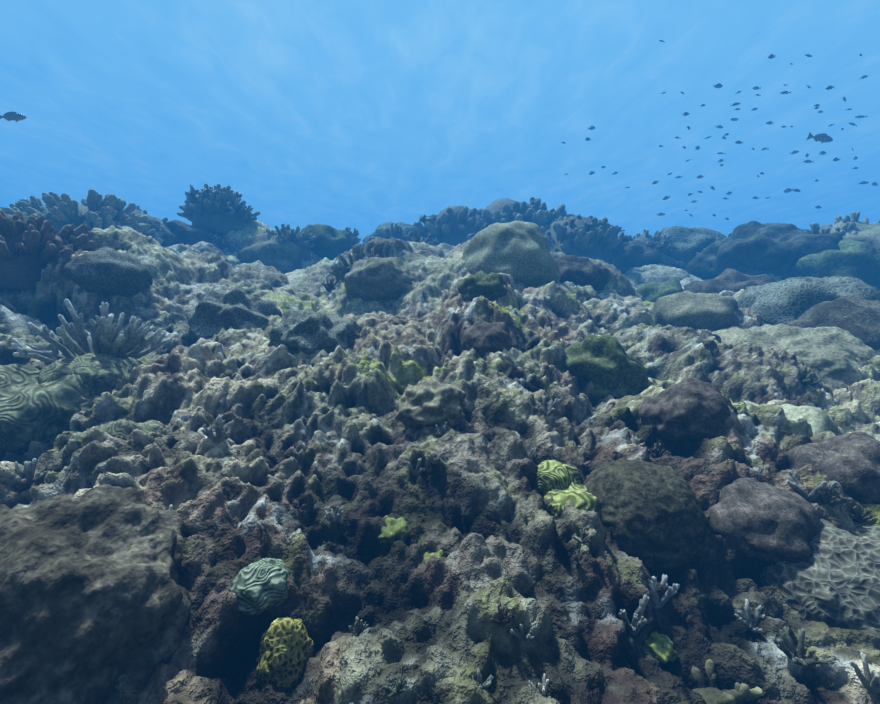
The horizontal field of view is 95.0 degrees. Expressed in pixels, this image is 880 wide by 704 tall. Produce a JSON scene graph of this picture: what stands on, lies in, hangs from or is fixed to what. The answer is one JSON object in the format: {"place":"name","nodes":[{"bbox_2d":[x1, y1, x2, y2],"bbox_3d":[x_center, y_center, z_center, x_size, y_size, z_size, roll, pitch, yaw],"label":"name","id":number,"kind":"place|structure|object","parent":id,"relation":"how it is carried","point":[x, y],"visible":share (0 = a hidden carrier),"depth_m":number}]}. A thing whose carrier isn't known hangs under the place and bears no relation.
{"place":"outdoors","nodes":[
{"label":"outdoors","id":0,"kind":"place"},
{"bbox_2d":[0,220,879,703],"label":"reef ground","id":1,"kind":"structure","parent":0,"point":[472,504],"depth_m":0.56},
{"bbox_2d":[0,202,47,218],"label":"ridge tuft","id":2,"kind":"object","parent":1,"relation":"on","point":[16,204],"depth_m":2.25},
{"bbox_2d":[8,458,46,488],"bbox_3d":[-0.576,0.169,0.557,0.037,0.040,0.031,0,2,-1],"label":"clump","id":3,"kind":"object","parent":1,"relation":"on","point":[24,478],"visible":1,"depth_m":0.56},
{"bbox_2d":[6,212,80,234],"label":"branching coral","id":4,"kind":"object","parent":1,"relation":"on","point":[57,226],"visible":0.04,"depth_m":2.21},
{"bbox_2d":[0,210,97,290],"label":"branching coral","id":5,"kind":"object","parent":1,"relation":"on","point":[30,249],"visible":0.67,"depth_m":1.32},
{"bbox_2d":[0,364,100,458],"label":"brain coral","id":6,"kind":"object","parent":1,"relation":"on","point":[31,409],"visible":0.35,"depth_m":0.74},
{"bbox_2d":[2,188,163,244],"bbox_3d":[-2.184,-0.779,2.525,0.804,0.450,0.751,0,2,-1],"label":"branching coral","id":7,"kind":"object","parent":1,"relation":"on","point":[95,209],"visible":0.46,"depth_m":2.35},
{"bbox_2d":[37,353,143,395],"bbox_3d":[-0.753,0.067,0.894,0.233,0.132,0.216,-1,2,-16],"label":"rock","id":8,"kind":"object","parent":1,"relation":"on","point":[99,374],"visible":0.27,"depth_m":0.82},
{"bbox_2d":[11,299,171,363],"bbox_3d":[-0.806,-0.035,0.928,0.294,0.170,0.242,-1,2,-25],"label":"branching coral","id":9,"kind":"object","parent":1,"relation":"on","point":[117,342],"visible":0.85,"depth_m":0.91},
{"bbox_2d":[0,484,189,703],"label":"rock","id":10,"kind":"object","parent":1,"relation":"on","point":[94,600],"visible":0.9,"depth_m":0.32},
{"bbox_2d":[64,247,152,296],"bbox_3d":[-1.116,-0.269,1.356,0.224,0.164,0.224,0,2,9],"label":"boulder coral","id":11,"kind":"object","parent":1,"relation":"on","point":[108,271],"visible":0.98,"depth_m":1.29},
{"bbox_2d":[66,419,172,465],"bbox_3d":[-0.498,0.146,0.642,0.145,0.085,0.146,2,3,44],"label":"rock","id":12,"kind":"object","parent":1,"relation":"on","point":[122,427],"visible":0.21,"depth_m":0.61},
{"bbox_2d":[136,205,167,234],"bbox_3d":[-2.130,-0.873,2.902,0.487,0.348,0.423,1,2,31],"label":"ridge tuft","id":13,"kind":"object","parent":1,"relation":"on","point":[165,219],"visible":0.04,"depth_m":2.87},
{"bbox_2d":[134,209,176,247],"bbox_3d":[-2.154,-0.809,2.920,0.544,0.420,0.580,0,2,4],"label":"reef lump","id":14,"kind":"object","parent":1,"relation":"on","point":[170,238],"visible":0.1,"depth_m":2.83},
{"bbox_2d":[155,346,166,353],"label":"clump","id":15,"kind":"object","parent":1,"relation":"on","point":[161,350],"visible":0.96,"depth_m":1.20},
{"bbox_2d":[167,220,209,245],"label":"boulder coral","id":16,"kind":"object","parent":1,"relation":"on","point":[185,233],"visible":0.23,"depth_m":2.96},
{"bbox_2d":[201,414,230,442],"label":"branching coral","id":17,"kind":"object","parent":1,"relation":"on","point":[221,432],"visible":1,"depth_m":0.57},
{"bbox_2d":[177,183,259,233],"bbox_3d":[-1.840,-1.170,3.380,0.613,0.441,0.617,0,2,-1],"label":"branching coral","id":18,"kind":"object","parent":1,"relation":"on","point":[218,209],"visible":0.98,"depth_m":3.21},
{"bbox_2d":[220,396,231,412],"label":"clump","id":19,"kind":"object","parent":1,"relation":"on","point":[226,408],"visible":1,"depth_m":0.75},
{"bbox_2d":[182,289,281,343],"bbox_3d":[-0.707,-0.090,1.393,0.276,0.250,0.306,1,2,34],"label":"rock","id":20,"kind":"object","parent":1,"relation":"on","point":[212,313],"visible":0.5,"depth_m":1.29},
{"bbox_2d":[228,558,292,614],"bbox_3d":[-0.180,0.235,0.407,0.062,0.046,0.063,-1,2,-26],"label":"brain coral","id":21,"kind":"object","parent":1,"relation":"on","point":[258,587],"visible":0.94,"depth_m":0.39},
{"bbox_2d":[256,520,269,529],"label":"clump","id":22,"kind":"object","parent":1,"relation":"on","point":[267,524],"visible":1,"depth_m":0.45},
{"bbox_2d":[235,233,304,273],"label":"boulder coral","id":23,"kind":"object","parent":1,"relation":"on","point":[266,249],"visible":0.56,"depth_m":3.08},
{"bbox_2d":[255,617,313,688],"bbox_3d":[-0.145,0.290,0.377,0.056,0.085,0.055,-1,2,-33],"label":"brain coral","id":24,"kind":"object","parent":1,"relation":"on","point":[286,650],"visible":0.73,"depth_m":0.36},
{"bbox_2d":[262,224,315,259],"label":"branching coral","id":25,"kind":"object","parent":1,"relation":"on","point":[296,238],"visible":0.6,"depth_m":3.21},
{"bbox_2d":[291,500,306,509],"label":"clump","id":26,"kind":"object","parent":1,"relation":"on","point":[296,504],"visible":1,"depth_m":0.53},
{"bbox_2d":[268,309,362,354],"bbox_3d":[-0.360,-0.035,1.208,0.288,0.190,0.289,-1,2,-17],"label":"coral mound","id":27,"kind":"object","parent":1,"relation":"on","point":[307,331],"visible":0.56,"depth_m":1.11},
{"bbox_2d":[300,224,351,260],"bbox_3d":[-1.033,-0.940,3.618,0.548,0.390,0.534,-1,2,-30],"label":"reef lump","id":28,"kind":"object","parent":1,"relation":"on","point":[330,243],"visible":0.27,"depth_m":3.44},
{"bbox_2d":[345,227,364,247],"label":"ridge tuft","id":29,"kind":"object","parent":28,"relation":"on","point":[354,240],"visible":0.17,"depth_m":3.63},
{"bbox_2d":[322,278,337,291],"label":"clump","id":30,"kind":"object","parent":1,"relation":"on","point":[329,287],"visible":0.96,"depth_m":1.89},
{"bbox_2d":[324,506,343,522],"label":"branching coral","id":31,"kind":"object","parent":1,"relation":"on","point":[332,518],"visible":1,"depth_m":0.53},
{"bbox_2d":[328,243,378,280],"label":"branching coral","id":32,"kind":"object","parent":1,"relation":"on","point":[340,271],"visible":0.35,"depth_m":1.97},
{"bbox_2d":[348,617,367,636],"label":"clump","id":33,"kind":"object","parent":1,"relation":"on","point":[361,628],"visible":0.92,"depth_m":0.38},
{"bbox_2d":[357,407,364,413],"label":"clump","id":34,"kind":"object","parent":1,"relation":"on","point":[361,410],"visible":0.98,"depth_m":0.77},
{"bbox_2d":[344,257,414,300],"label":"boulder coral","id":35,"kind":"object","parent":1,"relation":"on","point":[377,279],"visible":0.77,"depth_m":1.77},
{"bbox_2d":[362,222,412,244],"bbox_3d":[-0.497,-1.200,4.408,0.693,0.507,0.661,2,3,40],"label":"reef lump","id":36,"kind":"object","parent":1,"relation":"on","point":[382,226],"visible":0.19,"depth_m":4.29},
{"bbox_2d":[371,223,414,240],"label":"branching coral","id":37,"kind":"object","parent":1,"relation":"on","point":[396,231],"visible":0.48,"depth_m":3.96},
{"bbox_2d":[378,515,410,544],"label":"coral","id":38,"kind":"object","parent":1,"relation":"on","point":[399,528],"visible":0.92,"depth_m":0.50},
{"bbox_2d":[384,673,407,696],"bbox_3d":[-0.034,0.253,0.306,0.017,0.014,0.018,0,2,-1],"label":"clump","id":39,"kind":"object","parent":1,"relation":"on","point":[401,682],"visible":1,"depth_m":0.30},
{"bbox_2d":[405,458,424,475],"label":"branching coral","id":40,"kind":"object","parent":1,"relation":"on","point":[419,470],"visible":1,"depth_m":0.59},
{"bbox_2d":[406,226,437,246],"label":"branching coral","id":41,"kind":"object","parent":1,"relation":"on","point":[417,239],"visible":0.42,"depth_m":2.95},
{"bbox_2d":[395,377,465,428],"bbox_3d":[-0.015,0.092,0.713,0.137,0.094,0.130,-2,3,-39],"label":"coral mound","id":42,"kind":"object","parent":1,"relation":"on","point":[432,401],"visible":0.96,"depth_m":0.68},
{"bbox_2d":[422,550,444,562],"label":"coral","id":43,"kind":"object","parent":1,"relation":"on","point":[429,554],"visible":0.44,"depth_m":0.47},
{"bbox_2d":[425,451,442,463],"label":"clump","id":44,"kind":"object","parent":1,"relation":"on","point":[429,458],"visible":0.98,"depth_m":0.57},
{"bbox_2d":[435,422,447,436],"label":"branching coral","id":45,"kind":"object","parent":1,"relation":"on","point":[440,434],"visible":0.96,"depth_m":0.64},
{"bbox_2d":[404,206,490,245],"bbox_3d":[0.157,-1.245,4.376,1.081,0.662,1.102,0,2,-1],"label":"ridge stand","id":46,"kind":"object","parent":1,"relation":"on","point":[454,225],"visible":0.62,"depth_m":4.00},
{"bbox_2d":[467,232,477,239],"bbox_3d":[0.322,-0.967,3.466,0.196,0.130,0.053,8,0,-16],"label":"yellow damsel tail","id":47,"kind":"object","parent":1,"relation":"on","point":[470,236],"visible":0.19,"depth_m":3.44},
{"bbox_2d":[457,270,507,300],"bbox_3d":[0.164,-0.228,1.447,0.188,0.121,0.192,-1,2,-27],"label":"olive coral lump","id":48,"kind":"object","parent":1,"relation":"on","point":[490,286],"visible":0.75,"depth_m":1.38},
{"bbox_2d":[472,668,492,689],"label":"branching coral","id":49,"kind":"object","parent":1,"relation":"on","point":[486,684],"visible":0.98,"depth_m":0.32},
{"bbox_2d":[461,320,519,357],"bbox_3d":[0.130,-0.010,1.048,0.161,0.143,0.154,1,2,35],"label":"purple coral mound","id":50,"kind":"object","parent":1,"relation":"on","point":[482,338],"visible":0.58,"depth_m":1.00},
{"bbox_2d":[490,598,515,626],"bbox_3d":[0.053,0.229,0.354,0.024,0.022,0.026,0,2,-1],"label":"clump","id":51,"kind":"object","parent":1,"relation":"on","point":[504,620],"visible":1,"depth_m":0.35},
{"bbox_2d":[462,221,560,287],"bbox_3d":[0.343,-0.432,2.018,0.482,0.428,0.520,-1,2,-27],"label":"boulder coral","id":52,"kind":"object","parent":1,"relation":"on","point":[518,251],"visible":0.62,"depth_m":1.84},
{"bbox_2d":[510,624,535,640],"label":"branching coral","id":53,"kind":"object","parent":1,"relation":"on","point":[518,634],"visible":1,"depth_m":0.35},
{"bbox_2d":[474,197,574,227],"bbox_3d":[0.875,-1.334,4.553,1.390,0.820,1.417,2,3,42],"label":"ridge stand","id":54,"kind":"object","parent":1,"relation":"on","point":[508,210],"visible":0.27,"depth_m":4.05},
{"bbox_2d":[530,448,539,456],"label":"clump","id":55,"kind":"object","parent":1,"relation":"on","point":[533,452],"visible":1,"depth_m":0.66},
{"bbox_2d":[528,673,550,697],"bbox_3d":[0.077,0.262,0.315,0.016,0.018,0.021,0,2,-1],"label":"clump","id":56,"kind":"object","parent":1,"relation":"on","point":[542,690],"visible":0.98,"depth_m":0.31},
{"bbox_2d":[536,395,559,415],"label":"branching coral","id":57,"kind":"object","parent":1,"relation":"on","point":[544,410],"visible":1,"depth_m":0.74},
{"bbox_2d":[547,241,561,251],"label":"branching coral","id":58,"kind":"object","parent":1,"relation":"on","point":[552,247],"visible":0.44,"depth_m":3.22},
{"bbox_2d":[535,460,580,496],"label":"brain coral","id":59,"kind":"object","parent":1,"relation":"on","point":[553,475],"visible":0.6,"depth_m":0.58},
{"bbox_2d":[544,482,600,518],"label":"brain coral","id":60,"kind":"object","parent":1,"relation":"on","point":[579,496],"visible":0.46,"depth_m":0.55},
{"bbox_2d":[571,551,582,565],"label":"clump","id":61,"kind":"object","parent":1,"relation":"on","point":[577,556],"visible":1,"depth_m":0.45},
{"bbox_2d":[571,528,590,543],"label":"clump","id":62,"kind":"object","parent":1,"relation":"on","point":[583,537],"visible":1,"depth_m":0.46},
{"bbox_2d":[554,255,608,291],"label":"boulder coral","id":63,"kind":"object","parent":1,"relation":"on","point":[581,271],"visible":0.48,"depth_m":2.11},
{"bbox_2d":[541,214,630,262],"bbox_3d":[1.249,-0.945,3.745,0.988,0.652,1.003,0,2,-1],"label":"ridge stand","id":64,"kind":"object","parent":1,"relation":"on","point":[590,236],"visible":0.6,"depth_m":3.44},
{"bbox_2d":[563,334,647,403],"bbox_3d":[0.415,0.058,1.059,0.243,0.210,0.240,-1,2,-28],"label":"rock","id":65,"kind":"object","parent":1,"relation":"on","point":[606,365],"visible":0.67,"depth_m":0.97},
{"bbox_2d":[607,240,660,274],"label":"boulder coral","id":66,"kind":"object","parent":1,"relation":"on","point":[625,257],"visible":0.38,"depth_m":3.46},
{"bbox_2d":[623,435,644,445],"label":"clump","id":67,"kind":"object","parent":1,"relation":"on","point":[635,440],"visible":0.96,"depth_m":0.64},
{"bbox_2d":[617,595,652,635],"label":"branching coral","id":68,"kind":"object","parent":1,"relation":"on","point":[639,621],"visible":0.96,"depth_m":0.42},
{"bbox_2d":[583,458,711,577],"bbox_3d":[0.283,0.231,0.581,0.178,0.150,0.178,-1,2,-21],"label":"coral mound","id":69,"kind":"object","parent":1,"relation":"on","point":[654,519],"visible":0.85,"depth_m":0.51},
{"bbox_2d":[625,229,673,251],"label":"branching coral","id":70,"kind":"object","parent":1,"relation":"on","point":[648,240],"visible":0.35,"depth_m":3.57},
{"bbox_2d":[642,630,676,663],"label":"coral","id":71,"kind":"object","parent":1,"relation":"on","point":[658,647],"visible":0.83,"depth_m":0.41},
{"bbox_2d":[635,279,683,301],"bbox_3d":[1.387,-0.312,2.562,0.408,0.281,0.416,-1,2,-18],"label":"reef lump","id":72,"kind":"object","parent":1,"relation":"on","point":[652,292],"visible":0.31,"depth_m":2.43},
{"bbox_2d":[648,443,670,457],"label":"clump","id":73,"kind":"object","parent":1,"relation":"on","point":[656,454],"visible":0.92,"depth_m":0.69},
{"bbox_2d":[646,574,679,608],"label":"branching coral","id":74,"kind":"object","parent":1,"relation":"on","point":[657,602],"visible":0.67,"depth_m":0.46},
{"bbox_2d":[659,252,674,264],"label":"ridge dome coral","id":75,"kind":"object","parent":1,"relation":"on","point":[666,260],"visible":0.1,"depth_m":3.53},
{"bbox_2d":[639,378,737,442],"bbox_3d":[0.464,0.110,0.749,0.171,0.129,0.158,1,2,27],"label":"rock","id":76,"kind":"object","parent":1,"relation":"on","point":[689,409],"visible":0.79,"depth_m":0.70},
{"bbox_2d":[660,226,726,262],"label":"boulder coral","id":77,"kind":"object","parent":1,"relation":"on","point":[687,243],"visible":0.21,"depth_m":3.56},
{"bbox_2d":[649,291,738,331],"bbox_3d":[1.091,-0.135,1.739,0.367,0.249,0.354,-1,2,-24],"label":"boulder coral","id":78,"kind":"object","parent":1,"relation":"on","point":[711,312],"visible":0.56,"depth_m":1.61},
{"bbox_2d":[703,233,731,249],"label":"ridge tuft","id":79,"kind":"object","parent":1,"relation":"on","point":[725,239],"visible":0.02,"depth_m":3.35},
{"bbox_2d":[691,659,762,703],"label":"finger coral","id":80,"kind":"object","parent":1,"relation":"on","point":[712,693],"visible":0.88,"depth_m":0.38},
{"bbox_2d":[684,268,776,293],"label":"boulder coral","id":81,"kind":"object","parent":1,"relation":"on","point":[729,279],"visible":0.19,"depth_m":2.25},
{"bbox_2d":[735,599,764,633],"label":"branching coral","id":82,"kind":"object","parent":1,"relation":"on","point":[749,622],"visible":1,"depth_m":0.44},
{"bbox_2d":[704,478,820,561],"bbox_3d":[0.431,0.227,0.550,0.143,0.102,0.138,2,3,38],"label":"coral mound","id":83,"kind":"object","parent":1,"relation":"on","point":[753,517],"visible":0.77,"depth_m":0.51},
{"bbox_2d":[732,262,795,275],"bbox_3d":[2.506,-0.631,3.023,0.606,0.472,0.609,0,2,1],"label":"reef lump","id":84,"kind":"object","parent":1,"relation":"on","point":[778,271],"visible":0.08,"depth_m":2.84},
{"bbox_2d":[686,221,842,279],"bbox_3d":[2.527,-0.723,3.146,1.018,0.636,0.989,2,3,44],"label":"ridge boulder","id":85,"kind":"object","parent":1,"relation":"on","point":[756,245],"visible":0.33,"depth_m":2.90},
{"bbox_2d":[734,401,845,435],"bbox_3d":[0.669,0.170,0.813,0.261,0.146,0.243,1,2,37],"label":"coral mound","id":86,"kind":"object","parent":1,"relation":"on","point":[819,420],"visible":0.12,"depth_m":0.73},
{"bbox_2d":[712,323,879,390],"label":"coral","id":87,"kind":"object","parent":1,"relation":"on","point":[829,355],"visible":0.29,"depth_m":1.15},
{"bbox_2d":[773,626,827,666],"bbox_3d":[0.341,0.282,0.386,0.035,0.030,0.033,0,2,-1],"label":"clump","id":88,"kind":"object","parent":1,"relation":"on","point":[785,645],"visible":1,"depth_m":0.39},
{"bbox_2d":[737,276,879,324],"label":"boulder coral","id":89,"kind":"object","parent":1,"relation":"on","point":[786,301],"visible":0.31,"depth_m":1.65},
{"bbox_2d":[799,365,822,386],"bbox_3d":[0.892,0.062,0.985,0.055,0.061,0.067,0,2,-1],"label":"clump","id":90,"kind":"object","parent":1,"relation":"on","point":[805,381],"visible":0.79,"depth_m":0.97},
{"bbox_2d":[785,470,838,500],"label":"branching coral","id":91,"kind":"object","parent":1,"relation":"on","point":[823,487],"visible":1,"depth_m":0.55},
{"bbox_2d":[760,518,879,641],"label":"coral","id":92,"kind":"object","parent":1,"relation":"on","point":[833,580],"visible":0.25,"depth_m":0.46},
{"bbox_2d":[780,238,879,289],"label":"reef lump","id":93,"kind":"object","parent":1,"relation":"on","point":[856,259],"visible":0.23,"depth_m":2.53},
{"bbox_2d":[804,216,857,235],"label":"coral","id":94,"kind":"object","parent":1,"relation":"on","point":[816,229],"visible":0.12,"depth_m":2.82},
{"bbox_2d":[786,431,879,503],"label":"coral mound","id":95,"kind":"object","parent":1,"relation":"on","point":[850,463],"visible":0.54,"depth_m":0.56},
{"bbox_2d":[787,295,879,349],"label":"reef lump","id":96,"kind":"object","parent":1,"relation":"on","point":[857,317],"visible":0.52,"depth_m":1.40},
{"bbox_2d":[816,482,852,506],"bbox_3d":[0.527,0.189,0.538,0.039,0.036,0.034,-2,3,-37],"label":"clump","id":97,"kind":"object","parent":1,"relation":"on","point":[828,500],"visible":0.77,"depth_m":0.53},
{"bbox_2d":[822,212,879,230],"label":"coral","id":98,"kind":"object","parent":1,"relation":"on","point":[854,216],"visible":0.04,"depth_m":2.83},
{"bbox_2d":[830,221,879,249],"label":"coral","id":99,"kind":"object","parent":1,"relation":"on","point":[869,233],"visible":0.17,"depth_m":2.65},
{"bbox_2d":[851,506,875,522],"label":"clump","id":100,"kind":"object","parent":1,"relation":"on","point":[863,517],"visible":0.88,"depth_m":0.53},
{"bbox_2d":[849,652,879,692],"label":"clump","id":101,"kind":"object","parent":1,"relation":"on","point":[868,682],"visible":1,"depth_m":0.35},
{"bbox_2d":[0,0,879,243],"bbox_3d":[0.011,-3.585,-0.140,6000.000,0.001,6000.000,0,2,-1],"label":"water surface","id":102,"kind":"object","parent":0,"point":[364,118],"depth_m":6.26},
{"bbox_2d":[0,111,25,121],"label":"fish","id":103,"kind":"object","parent":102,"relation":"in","point":[11,115],"visible":1,"depth_m":2.87},
{"bbox_2d":[806,132,832,142],"bbox_3d":[3.501,-1.968,3.712,0.200,0.092,0.047,22,9,17],"label":"fish","id":104,"kind":"object","parent":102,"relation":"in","point":[823,137],"visible":1,"depth_m":3.71},
{"bbox_2d":[712,83,722,88],"bbox_3d":[3.458,-3.312,5.024,0.114,0.067,0.029,21,19,26],"label":"fish","id":105,"kind":"object","parent":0,"point":[718,85],"visible":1,"depth_m":5.02}
]}

